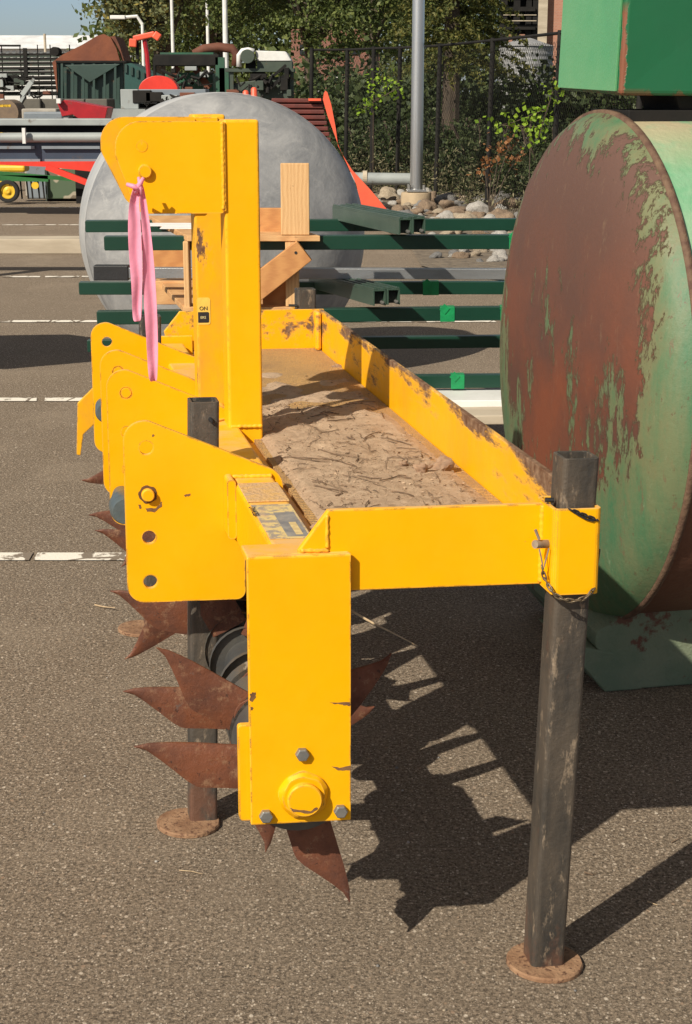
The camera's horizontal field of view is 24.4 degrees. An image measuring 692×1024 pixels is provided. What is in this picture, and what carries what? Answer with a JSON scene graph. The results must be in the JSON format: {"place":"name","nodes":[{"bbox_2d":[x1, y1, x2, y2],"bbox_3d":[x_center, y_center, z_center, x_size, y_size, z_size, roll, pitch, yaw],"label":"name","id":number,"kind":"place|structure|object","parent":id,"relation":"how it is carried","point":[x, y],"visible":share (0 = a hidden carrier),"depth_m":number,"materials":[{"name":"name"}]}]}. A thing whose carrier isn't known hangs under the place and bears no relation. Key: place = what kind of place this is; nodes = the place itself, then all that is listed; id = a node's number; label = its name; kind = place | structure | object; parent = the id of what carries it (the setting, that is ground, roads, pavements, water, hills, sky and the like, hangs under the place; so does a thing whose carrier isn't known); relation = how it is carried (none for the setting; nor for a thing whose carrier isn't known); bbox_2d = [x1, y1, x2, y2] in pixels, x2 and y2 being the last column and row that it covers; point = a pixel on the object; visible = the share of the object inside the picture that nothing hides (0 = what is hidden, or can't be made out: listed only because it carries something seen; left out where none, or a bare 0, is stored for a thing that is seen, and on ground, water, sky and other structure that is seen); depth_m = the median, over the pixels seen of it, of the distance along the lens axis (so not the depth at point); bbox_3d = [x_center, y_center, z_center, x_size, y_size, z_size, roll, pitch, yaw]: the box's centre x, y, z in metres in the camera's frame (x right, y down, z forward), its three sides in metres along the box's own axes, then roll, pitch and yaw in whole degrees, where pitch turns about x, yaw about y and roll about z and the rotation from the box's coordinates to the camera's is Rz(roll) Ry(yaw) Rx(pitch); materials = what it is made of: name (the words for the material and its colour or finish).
{"place":"outdoors","nodes":[
{"label":"outdoors","id":0,"kind":"place"},
{"bbox_2d":[0,99,24,181],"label":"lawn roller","id":1,"kind":"object","parent":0,"point":[11,108],"visible":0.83,"depth_m":24.06,"materials":[{"name":"beige metal"}]},
{"bbox_2d":[21,99,41,172],"bbox_3d":[-5.739,-6.959,29.706,0.378,1.371,1.000,0,15,0],"label":"concrete block","id":2,"kind":"object","parent":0,"point":[31,103],"depth_m":29.07,"materials":[{"name":"concrete"}]},
{"bbox_2d":[19,78,34,102],"bbox_3d":[-5.848,-7.484,29.052,0.444,0.765,0.300,0,15,0],"label":"folding easel","id":3,"kind":"object","parent":2,"relation":"on","point":[26,89],"visible":0.66,"depth_m":28.96,"materials":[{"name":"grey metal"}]},
{"bbox_2d":[42,99,63,107],"bbox_3d":[-5.352,-6.984,29.803,0.380,1.370,1.000,0,15,0],"label":"concrete block","id":4,"kind":"object","parent":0,"point":[49,103],"depth_m":29.17,"materials":[{"name":"concrete"}]},
{"bbox_2d":[0,34,134,100],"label":"white building","id":5,"kind":"structure","parent":0,"point":[43,42],"depth_m":125.85,"materials":[{"name":"paint"}]},
{"bbox_2d":[86,99,114,108],"bbox_3d":[-4.563,-7.010,29.900,0.400,1.370,1.000,0,15,0],"label":"concrete block","id":6,"kind":"object","parent":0,"point":[108,102],"depth_m":29.26,"materials":[{"name":"concrete"}]},
{"bbox_2d":[150,223,190,225],"bbox_3d":[-0.751,-1.232,6.860,0.200,0.004,0.140,0,15,0],"label":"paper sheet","id":7,"kind":"object","parent":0,"point":[170,224],"visible":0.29,"depth_m":6.84,"materials":[{"name":"paper"}]},
{"bbox_2d":[160,226,190,228],"bbox_3d":[-0.695,-1.193,6.712,0.160,0.004,0.112,0,15,0],"label":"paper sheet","id":8,"kind":"object","parent":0,"point":[175,227],"visible":0.64,"depth_m":6.69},
{"bbox_2d":[0,0,498,92],"label":"sky","id":9,"kind":"structure","parent":0,"point":[17,17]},
{"bbox_2d":[0,132,691,1023],"bbox_3d":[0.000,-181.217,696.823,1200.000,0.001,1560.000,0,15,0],"label":"ground","id":10,"kind":"structure","parent":0,"point":[106,916],"depth_m":3.42,"materials":[{"name":"asphalt"}]},
{"bbox_2d":[0,45,69,132],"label":"steel rack","id":11,"kind":"object","parent":10,"relation":"on","point":[11,79],"visible":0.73,"depth_m":50.08,"materials":[{"name":"metal"}]},
{"bbox_2d":[0,165,72,202],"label":"planter implement","id":12,"kind":"object","parent":10,"relation":"on","point":[10,190],"visible":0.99,"depth_m":21.86,"materials":[{"name":"metal"}]},
{"bbox_2d":[0,207,79,207],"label":"parking line","id":13,"kind":"object","parent":10,"relation":"on","point":[38,207],"visible":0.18,"depth_m":21.32,"materials":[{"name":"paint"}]},
{"bbox_2d":[2,224,78,224],"bbox_3d":[-4.269,-3.329,18.552,9.463,0.001,0.102,0,15,0],"label":"parking line","id":14,"kind":"object","parent":10,"relation":"on","point":[40,224],"visible":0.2,"depth_m":18.58,"materials":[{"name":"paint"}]},
{"bbox_2d":[0,236,81,253],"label":"timber beam","id":15,"kind":"structure","parent":10,"relation":"on","point":[39,244],"depth_m":15.21,"materials":[{"name":"wood"}]},
{"bbox_2d":[0,398,81,400],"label":"parking line","id":16,"kind":"object","parent":10,"relation":"on","point":[35,399],"visible":0.1,"depth_m":8.00,"materials":[{"name":"paint"}]},
{"bbox_2d":[2,276,87,276],"bbox_3d":[-4.139,-1.963,13.341,9.723,0.001,0.102,0,15,0],"label":"parking line","id":17,"kind":"object","parent":10,"relation":"on","point":[45,276],"visible":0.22,"depth_m":13.34,"materials":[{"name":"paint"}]},
{"bbox_2d":[24,112,69,198],"bbox_3d":[-4.319,-5.185,23.245,0.557,1.216,0.600,0,15,0],"label":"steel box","id":18,"kind":"object","parent":10,"relation":"on","point":[36,170],"visible":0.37,"depth_m":23.00,"materials":[{"name":"metal"}]},
{"bbox_2d":[0,118,114,184],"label":"grain auger","id":19,"kind":"object","parent":10,"relation":"on","point":[80,149],"visible":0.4,"depth_m":19.54,"materials":[{"name":"grey metal"}]},
{"bbox_2d":[45,168,75,200],"bbox_3d":[-3.899,-4.700,22.876,0.653,0.465,0.960,0,15,0],"label":"camouflage crate","id":20,"kind":"object","parent":10,"relation":"on","point":[59,190],"visible":0.37,"depth_m":22.48,"materials":[{"name":"green metal"}]},
{"bbox_2d":[0,552,125,559],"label":"parking line","id":21,"kind":"object","parent":10,"relation":"on","point":[65,556],"visible":0.15,"depth_m":5.31,"materials":[{"name":"paint"}]},
{"bbox_2d":[56,98,113,203],"bbox_3d":[-3.559,-4.960,22.012,0.675,1.408,0.700,0,15,0],"label":"red scoop","id":22,"kind":"object","parent":10,"relation":"on","point":[78,109],"visible":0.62,"depth_m":21.64,"materials":[{"name":"paint"}]},
{"bbox_2d":[52,34,130,87],"bbox_3d":[-6.359,-10.552,40.446,1.770,2.873,1.600,0,15,0],"label":"rusty hopper","id":23,"kind":"object","parent":10,"relation":"on","point":[102,47],"visible":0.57,"depth_m":39.44,"materials":[{"name":"brown metal"}]},
{"bbox_2d":[56,61,138,108],"bbox_3d":[-5.816,-9.525,37.883,1.602,2.185,2.480,0,15,0],"label":"dumpster","id":24,"kind":"object","parent":10,"relation":"on","point":[90,79],"visible":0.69,"depth_m":36.63,"materials":[{"name":"green metal"}]},
{"bbox_2d":[110,15,144,65],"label":"street lamp","id":25,"kind":"object","parent":10,"relation":"on","point":[129,17],"visible":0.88,"depth_m":47.80,"materials":[{"name":"metal"}]},
{"bbox_2d":[125,63,162,108],"bbox_3d":[-4.171,-8.904,35.686,1.308,2.100,1.645,0,15,0],"label":"green container","id":26,"kind":"object","parent":10,"relation":"on","point":[135,75],"visible":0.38,"depth_m":34.74,"materials":[{"name":"metal"}]},
{"bbox_2d":[129,31,161,77],"bbox_3d":[-4.077,-8.472,32.881,0.667,2.686,0.290,0,15,0],"label":"orange spout","id":27,"kind":"object","parent":10,"relation":"on","point":[136,39],"visible":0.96,"depth_m":32.58,"materials":[{"name":"paint"}]},
{"bbox_2d":[139,76,179,108],"bbox_3d":[-2.881,-5.885,24.896,0.599,1.734,0.350,0,15,0],"label":"orange hood","id":28,"kind":"object","parent":10,"relation":"on","point":[158,82],"visible":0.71,"depth_m":24.54,"materials":[{"name":"red paint"}]},
{"bbox_2d":[111,89,208,117],"bbox_3d":[-2.750,-5.426,23.544,1.445,1.531,0.900,0,15,0],"label":"grey trough","id":29,"kind":"object","parent":10,"relation":"on","point":[133,101],"visible":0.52,"depth_m":23.12,"materials":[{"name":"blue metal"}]},
{"bbox_2d":[82,0,251,75],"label":"tree","id":30,"kind":"object","parent":10,"relation":"on","point":[155,17],"visible":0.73,"depth_m":58.43,"materials":[{"name":"green plant"}]},
{"bbox_2d":[170,0,174,67],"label":"street lamp","id":31,"kind":"object","parent":10,"relation":"on","point":[172,26],"depth_m":45.93,"materials":[{"name":"metal"}]},
{"bbox_2d":[153,42,238,91],"bbox_3d":[-2.907,-8.092,31.913,1.650,2.444,2.157,0,15,0],"label":"green loader","id":32,"kind":"object","parent":10,"relation":"on","point":[206,55],"visible":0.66,"depth_m":30.85,"materials":[{"name":"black metal"}]},
{"bbox_2d":[206,4,209,71],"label":"street lamp","id":33,"kind":"object","parent":10,"relation":"on","point":[207,36],"depth_m":49.81,"materials":[{"name":"metal"}]},
{"bbox_2d":[139,0,289,72],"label":"tree","id":34,"kind":"object","parent":10,"relation":"on","point":[213,38],"visible":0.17,"depth_m":66.82,"materials":[{"name":"green plant"}]},
{"bbox_2d":[79,92,364,335],"bbox_3d":[-0.679,-1.472,8.523,1.556,1.478,1.062,0,15,0],"label":"domed tank","id":35,"kind":"object","parent":10,"relation":"on","point":[286,135],"visible":0.34,"depth_m":8.17,"materials":[{"name":"metal"}]},
{"bbox_2d":[222,0,228,67],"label":"street lamp","id":36,"kind":"object","parent":10,"relation":"on","point":[225,21],"visible":0.29,"depth_m":40.18,"materials":[{"name":"metal"}]},
{"bbox_2d":[149,163,319,310],"bbox_3d":[-0.509,-0.908,6.933,0.811,1.220,1.127,0,15,0],"label":"wooden stand","id":37,"kind":"object","parent":10,"relation":"on","point":[288,222],"visible":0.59,"depth_m":6.36,"materials":[{"name":"brown wood"}]},
{"bbox_2d":[79,279,503,294],"bbox_3d":[-0.178,-1.040,7.371,2.100,0.077,0.059,0,15,0],"label":"green post","id":38,"kind":"object","parent":37,"relation":"on","point":[430,287],"visible":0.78,"depth_m":7.35,"materials":[{"name":"metal"}]},
{"bbox_2d":[309,279,385,305],"bbox_3d":[-0.007,-0.964,6.878,0.052,0.136,1.246,-3,15,-13],"label":"channel post","id":39,"kind":"object","parent":38,"relation":"on","point":[369,294],"visible":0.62,"depth_m":6.62,"materials":[{"name":"green metal"}]},
{"bbox_2d":[93,264,505,280],"bbox_3d":[-0.135,-1.038,6.939,1.910,0.065,0.062,0,15,0],"label":"aluminium rail","id":40,"kind":"object","parent":39,"relation":"on","point":[111,272],"visible":0.78,"depth_m":6.92,"materials":[{"name":"grey metal"}]},
{"bbox_2d":[349,278,399,304],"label":"channel post","id":41,"kind":"object","parent":38,"relation":"on","point":[392,294],"visible":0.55,"depth_m":6.33,"materials":[{"name":"green metal"}]},
{"bbox_2d":[87,334,499,351],"bbox_3d":[-0.161,-0.785,7.439,2.081,0.078,0.050,0,15,0],"label":"green post","id":42,"kind":"object","parent":37,"relation":"attached to","point":[432,341],"visible":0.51,"depth_m":7.41,"materials":[{"name":"metal"}]},
{"bbox_2d":[96,304,501,324],"bbox_3d":[-0.121,-0.811,6.531,1.788,0.090,0.059,0,15,0],"label":"green post","id":43,"kind":"object","parent":37,"relation":"attached to","point":[446,313],"visible":0.59,"depth_m":6.51,"materials":[{"name":"metal"}]},
{"bbox_2d":[85,218,515,231],"bbox_3d":[-0.162,-1.309,7.302,2.051,0.062,0.050,0,15,0],"label":"green post","id":44,"kind":"object","parent":37,"relation":"on","point":[469,224],"visible":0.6,"depth_m":7.28,"materials":[{"name":"metal"}]},
{"bbox_2d":[332,204,411,234],"bbox_3d":[0.098,-1.248,6.802,0.052,0.099,1.241,-3,15,-12],"label":"channel post","id":45,"kind":"object","parent":44,"relation":"on","point":[397,224],"visible":0.96,"depth_m":6.63,"materials":[{"name":"green metal"}]},
{"bbox_2d":[345,203,424,233],"bbox_3d":[0.152,-1.252,6.801,0.052,0.098,1.240,-3,15,-12],"label":"channel post","id":46,"kind":"object","parent":44,"relation":"on","point":[418,223],"visible":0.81,"depth_m":6.28,"materials":[{"name":"green metal"}]},
{"bbox_2d":[104,232,512,250],"bbox_3d":[-0.105,-1.096,6.457,1.737,0.079,0.059,0,15,0],"label":"green post","id":47,"kind":"object","parent":37,"relation":"on","point":[372,242],"visible":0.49,"depth_m":6.44,"materials":[{"name":"metal"}]},
{"bbox_2d":[0,320,495,321],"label":"parking line","id":48,"kind":"object","parent":10,"relation":"on","point":[96,321],"visible":0.17,"depth_m":10.72,"materials":[{"name":"paint"}]},
{"bbox_2d":[225,47,294,100],"bbox_3d":[-1.614,-7.623,30.407,1.283,2.298,1.107,0,15,0],"label":"seed hopper","id":49,"kind":"object","parent":10,"relation":"on","point":[273,86],"visible":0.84,"depth_m":29.83,"materials":[{"name":"white paint"}]},
{"bbox_2d":[64,0,508,104],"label":"woods","id":50,"kind":"object","parent":10,"relation":"on","point":[242,76],"visible":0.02,"depth_m":94.42,"materials":[{"name":"green plant"}]},
{"bbox_2d":[184,0,442,92],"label":"tree","id":51,"kind":"object","parent":10,"relation":"on","point":[310,19],"visible":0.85,"depth_m":41.32,"materials":[{"name":"green plant"}]},
{"bbox_2d":[271,91,385,208],"bbox_3d":[-0.213,-4.271,19.188,1.552,1.506,0.539,11,18,35],"label":"plough blade","id":52,"kind":"object","parent":10,"relation":"on","point":[311,111],"visible":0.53,"depth_m":19.25,"materials":[{"name":"orange paint"}]},
{"bbox_2d":[291,29,368,97],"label":"brick building","id":53,"kind":"structure","parent":10,"relation":"on","point":[298,53],"depth_m":76.96,"materials":[{"name":"brick"}]},
{"bbox_2d":[77,114,600,983],"bbox_3d":[-0.194,-0.168,3.673,0.772,1.440,2.572,-3,15,-11],"label":"soil aerator","id":54,"kind":"object","parent":10,"relation":"on","point":[243,576],"visible":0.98,"depth_m":3.00,"materials":[{"name":"yellow paint"}]},
{"bbox_2d":[126,177,157,381],"bbox_3d":[-0.429,-0.489,3.385,0.055,0.430,0.033,-4,15,-16],"label":"ribbon","id":55,"kind":"object","parent":54,"relation":"attached to","point":[138,246],"visible":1,"depth_m":3.38,"materials":[{"name":"pink"}]},
{"bbox_2d":[261,372,490,519],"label":"soil","id":56,"kind":"structure","parent":54,"relation":"on","point":[278,439],"depth_m":3.37,"materials":[{"name":"soil"}]},
{"bbox_2d":[262,401,475,509],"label":"twigs","id":57,"kind":"object","parent":56,"relation":"on","point":[366,477],"visible":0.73,"depth_m":3.31,"materials":[{"name":"wood"}]},
{"bbox_2d":[413,463,432,472],"bbox_3d":[0.155,-0.086,3.218,0.038,0.028,0.027,6,16,22],"label":"soil clod","id":58,"kind":"object","parent":56,"relation":"on","point":[422,467],"visible":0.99,"depth_m":3.21,"materials":[{"name":"soil"}]},
{"bbox_2d":[431,456,454,470],"bbox_3d":[0.198,-0.096,3.254,0.050,0.035,0.040,10,18,34],"label":"soil clod","id":59,"kind":"object","parent":56,"relation":"on","point":[445,463],"visible":0.99,"depth_m":3.24,"materials":[{"name":"soil"}]},
{"bbox_2d":[325,130,364,171],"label":"bush","id":60,"kind":"object","parent":10,"relation":"on","point":[333,137],"visible":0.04,"depth_m":26.55,"materials":[{"name":"green plant"}]},
{"bbox_2d":[334,113,403,186],"bbox_3d":[0.526,-5.814,26.054,1.728,1.320,1.674,0,15,0],"label":"bush","id":61,"kind":"object","parent":10,"relation":"on","point":[368,142],"visible":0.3,"depth_m":25.88,"materials":[{"name":"green plant"}]},
{"bbox_2d":[352,68,404,144],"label":"vine","id":62,"kind":"object","parent":10,"relation":"on","point":[391,94],"visible":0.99,"depth_m":23.15,"materials":[{"name":"green plant"}]},
{"bbox_2d":[351,610,417,645],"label":"twig","id":63,"kind":"object","parent":10,"relation":"on","point":[362,617],"visible":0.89,"depth_m":4.59,"materials":[{"name":"wood"}]},
{"bbox_2d":[331,121,532,210],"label":"weeds","id":64,"kind":"object","parent":10,"relation":"on","point":[433,178],"visible":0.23,"depth_m":22.57,"materials":[{"name":"plant"}]},
{"bbox_2d":[356,187,520,267],"bbox_3d":[6.000,-3.441,18.947,12.000,0.001,14.400,0,15,0],"label":"gravel bed","id":65,"kind":"object","parent":10,"relation":"on","point":[425,260],"visible":0.12,"depth_m":14.71,"materials":[{"name":"gravel"}]},
{"bbox_2d":[350,171,409,184],"bbox_3d":[0.351,-4.551,22.377,1.413,0.431,0.188,0,15,0],"label":"drain pipe","id":66,"kind":"object","parent":65,"relation":"on","point":[365,177],"visible":0.41,"depth_m":22.28,"materials":[{"name":"grey metal"}]},
{"bbox_2d":[378,186,399,198],"bbox_3d":[0.625,-4.567,23.076,0.326,0.237,0.268,14,7,-1],"label":"rock","id":67,"kind":"object","parent":65,"relation":"on","point":[386,192],"visible":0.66,"depth_m":22.99,"materials":[{"name":"stone"}]},
{"bbox_2d":[391,204,409,210],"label":"rock","id":68,"kind":"object","parent":65,"relation":"on","point":[397,207],"visible":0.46,"depth_m":19.85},
{"bbox_2d":[362,113,452,187],"bbox_3d":[0.946,-5.679,25.631,1.761,1.382,1.442,11,18,37],"label":"bush","id":69,"kind":"object","parent":65,"relation":"on","point":[406,137],"visible":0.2,"depth_m":25.28,"materials":[{"name":"green plant"}]},
{"bbox_2d":[401,0,430,204],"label":"light pole","id":70,"kind":"object","parent":65,"relation":"on","point":[416,192],"visible":0.87,"depth_m":21.25,"materials":[{"name":"grey metal"}]},
{"bbox_2d":[410,207,423,214],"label":"rock","id":71,"kind":"object","parent":65,"relation":"on","point":[417,210],"visible":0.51,"depth_m":19.72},
{"bbox_2d":[418,199,437,210],"bbox_3d":[1.051,-3.921,20.613,0.272,0.195,0.370,8,25,-3],"label":"rock","id":72,"kind":"object","parent":65,"relation":"on","point":[424,204],"visible":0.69,"depth_m":20.52,"materials":[{"name":"stone"}]},
{"bbox_2d":[429,251,441,257],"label":"rock","id":73,"kind":"object","parent":65,"relation":"on","point":[438,254],"visible":0.88,"depth_m":14.73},
{"bbox_2d":[399,108,484,192],"bbox_3d":[1.517,-5.425,24.588,1.418,1.511,1.740,0,15,0],"label":"bush","id":74,"kind":"object","parent":65,"relation":"on","point":[430,135],"visible":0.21,"depth_m":24.29,"materials":[{"name":"green plant"}]},
{"bbox_2d":[436,210,453,217],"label":"rock","id":75,"kind":"object","parent":65,"relation":"on","point":[446,214],"visible":0.41,"depth_m":18.93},
{"bbox_2d":[437,192,457,200],"bbox_3d":[1.407,-4.319,22.156,0.258,0.204,0.329,0,14,34],"label":"rock","id":76,"kind":"object","parent":65,"relation":"on","point":[448,196],"visible":0.48,"depth_m":22.04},
{"bbox_2d":[439,200,455,208],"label":"rock","id":77,"kind":"object","parent":65,"relation":"on","point":[444,204],"visible":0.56,"depth_m":20.71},
{"bbox_2d":[440,206,464,212],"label":"rock","id":78,"kind":"object","parent":65,"relation":"on","point":[454,209],"visible":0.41,"depth_m":19.39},
{"bbox_2d":[454,200,466,205],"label":"rock","id":79,"kind":"object","parent":65,"relation":"on","point":[457,202],"visible":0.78,"depth_m":21.50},
{"bbox_2d":[451,251,470,257],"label":"rock","id":80,"kind":"object","parent":65,"relation":"on","point":[462,254],"visible":0.89,"depth_m":14.73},
{"bbox_2d":[453,213,477,217],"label":"rock","id":81,"kind":"object","parent":65,"relation":"on","point":[461,215],"visible":0.48,"depth_m":18.74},
{"bbox_2d":[429,117,521,196],"bbox_3d":[1.991,-5.066,23.233,1.564,1.345,1.625,0,15,0],"label":"bush","id":82,"kind":"object","parent":65,"relation":"on","point":[471,149],"visible":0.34,"depth_m":23.06,"materials":[{"name":"green plant"}]},
{"bbox_2d":[309,30,642,211],"bbox_3d":[1.592,-4.860,20.165,1.118,2.151,10.690,-5,15,-17],"label":"chain link fence","id":83,"kind":"object","parent":65,"relation":"on","point":[490,107],"visible":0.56,"depth_m":21.45,"materials":[{"name":"black metal"}]},
{"bbox_2d":[475,81,564,179],"bbox_3d":[2.025,-4.085,18.264,0.505,1.616,1.442,-6,16,-23],"label":"vine","id":84,"kind":"object","parent":83,"relation":"attached to","point":[534,118],"visible":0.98,"depth_m":17.96,"materials":[{"name":"green plant"}]},
{"bbox_2d":[470,250,481,256],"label":"rock","id":85,"kind":"object","parent":65,"relation":"on","point":[476,253],"visible":0.68,"depth_m":14.88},
{"bbox_2d":[466,201,488,212],"bbox_3d":[1.685,-3.826,20.233,0.385,0.203,0.214,2,27,-26],"label":"rock","id":86,"kind":"object","parent":65,"relation":"on","point":[479,206],"visible":0.58,"depth_m":20.15,"materials":[{"name":"stone"}]},
{"bbox_2d":[471,211,485,217],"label":"rock","id":87,"kind":"object","parent":65,"relation":"on","point":[479,214],"visible":0.38,"depth_m":19.11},
{"bbox_2d":[486,254,504,261],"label":"rock","id":88,"kind":"object","parent":65,"relation":"on","point":[494,258],"visible":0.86,"depth_m":14.43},
{"bbox_2d":[467,126,525,211],"bbox_3d":[1.840,-4.158,19.581,0.736,1.092,0.420,0,15,0],"label":"shrub","id":89,"kind":"object","parent":65,"relation":"on","point":[497,157],"visible":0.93,"depth_m":19.57,"materials":[{"name":"green plant"}]},
{"bbox_2d":[492,249,507,260],"bbox_3d":[1.407,-2.330,14.598,0.156,0.134,0.268,-4,27,-22],"label":"rock","id":90,"kind":"object","parent":65,"relation":"on","point":[501,253],"visible":0.5,"depth_m":14.54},
{"bbox_2d":[490,208,510,213],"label":"rock","id":91,"kind":"object","parent":65,"relation":"on","point":[500,210],"visible":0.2,"depth_m":18.93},
{"bbox_2d":[494,191,510,201],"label":"rock","id":92,"kind":"object","parent":65,"relation":"on","point":[504,195],"visible":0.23,"depth_m":22.08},
{"bbox_2d":[495,212,514,217],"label":"rock","id":93,"kind":"object","parent":65,"relation":"on","point":[507,215],"visible":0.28,"depth_m":18.16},
{"bbox_2d":[494,197,519,208],"bbox_3d":[2.113,-4.036,21.077,0.370,0.205,0.246,-19,26,-6],"label":"rock","id":94,"kind":"object","parent":65,"relation":"on","point":[511,206],"visible":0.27,"depth_m":20.98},
{"bbox_2d":[479,123,551,197],"bbox_3d":[2.633,-4.743,22.067,1.558,1.338,1.645,0,15,0],"label":"bush","id":95,"kind":"object","parent":65,"relation":"on","point":[517,151],"visible":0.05,"depth_m":21.89,"materials":[{"name":"green plant"}]},
{"bbox_2d":[498,119,572,197],"bbox_3d":[2.799,-4.510,21.065,1.619,1.366,1.563,0,15,0],"label":"bush","id":96,"kind":"object","parent":65,"relation":"on","point":[531,160],"visible":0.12,"depth_m":20.99,"materials":[{"name":"green plant"}]},
{"bbox_2d":[436,388,501,406],"bbox_3d":[0.566,-0.448,6.416,0.420,0.054,0.260,0,15,0],"label":"white board","id":97,"kind":"object","parent":10,"relation":"on","point":[488,397],"visible":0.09,"depth_m":6.36,"materials":[{"name":"paint"}]},
{"bbox_2d":[415,372,500,388],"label":"green post","id":98,"kind":"object","parent":97,"relation":"on","point":[454,380],"visible":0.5,"depth_m":6.48,"materials":[{"name":"metal"}]},
{"bbox_2d":[462,407,502,424],"bbox_3d":[0.586,-0.380,6.228,0.334,0.039,0.220,0,15,0],"label":"timber board","id":99,"kind":"object","parent":97,"relation":"on","point":[489,415],"visible":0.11,"depth_m":6.14,"materials":[{"name":"wood"}]},
{"bbox_2d":[500,0,691,691],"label":"tank","id":100,"kind":"object","parent":10,"relation":"on","point":[596,337],"visible":0.84,"depth_m":3.87,"materials":[{"name":"metal"}]},
{"label":"grass","id":101,"kind":"structure","parent":0,"visible":0},
{"bbox_2d":[332,0,444,83],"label":"tree","id":102,"kind":"object","parent":101,"relation":"on","point":[378,35],"visible":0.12,"depth_m":49.84,"materials":[{"name":"green plant"}]},
{"bbox_2d":[256,35,643,153],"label":"undergrowth","id":103,"kind":"object","parent":101,"relation":"on","point":[302,88],"visible":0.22,"depth_m":34.00,"materials":[{"name":"green plant"}]},
{"bbox_2d":[378,0,536,130],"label":"conifer","id":104,"kind":"object","parent":101,"relation":"on","point":[454,19],"visible":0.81,"depth_m":31.45,"materials":[{"name":"green plant"}]},
{"bbox_2d":[499,0,538,43],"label":"steel gantry","id":105,"kind":"object","parent":101,"relation":"on","point":[528,24],"visible":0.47,"depth_m":63.11,"materials":[{"name":"metal"}]},
{"bbox_2d":[498,38,554,107],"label":"silo","id":106,"kind":"object","parent":101,"relation":"on","point":[531,41],"visible":0.12,"depth_m":43.68,"materials":[{"name":"metal"}]},
{"bbox_2d":[509,0,564,95],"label":"salmon building","id":107,"kind":"structure","parent":101,"relation":"on","point":[549,16],"depth_m":66.85,"materials":[{"name":"concrete"}]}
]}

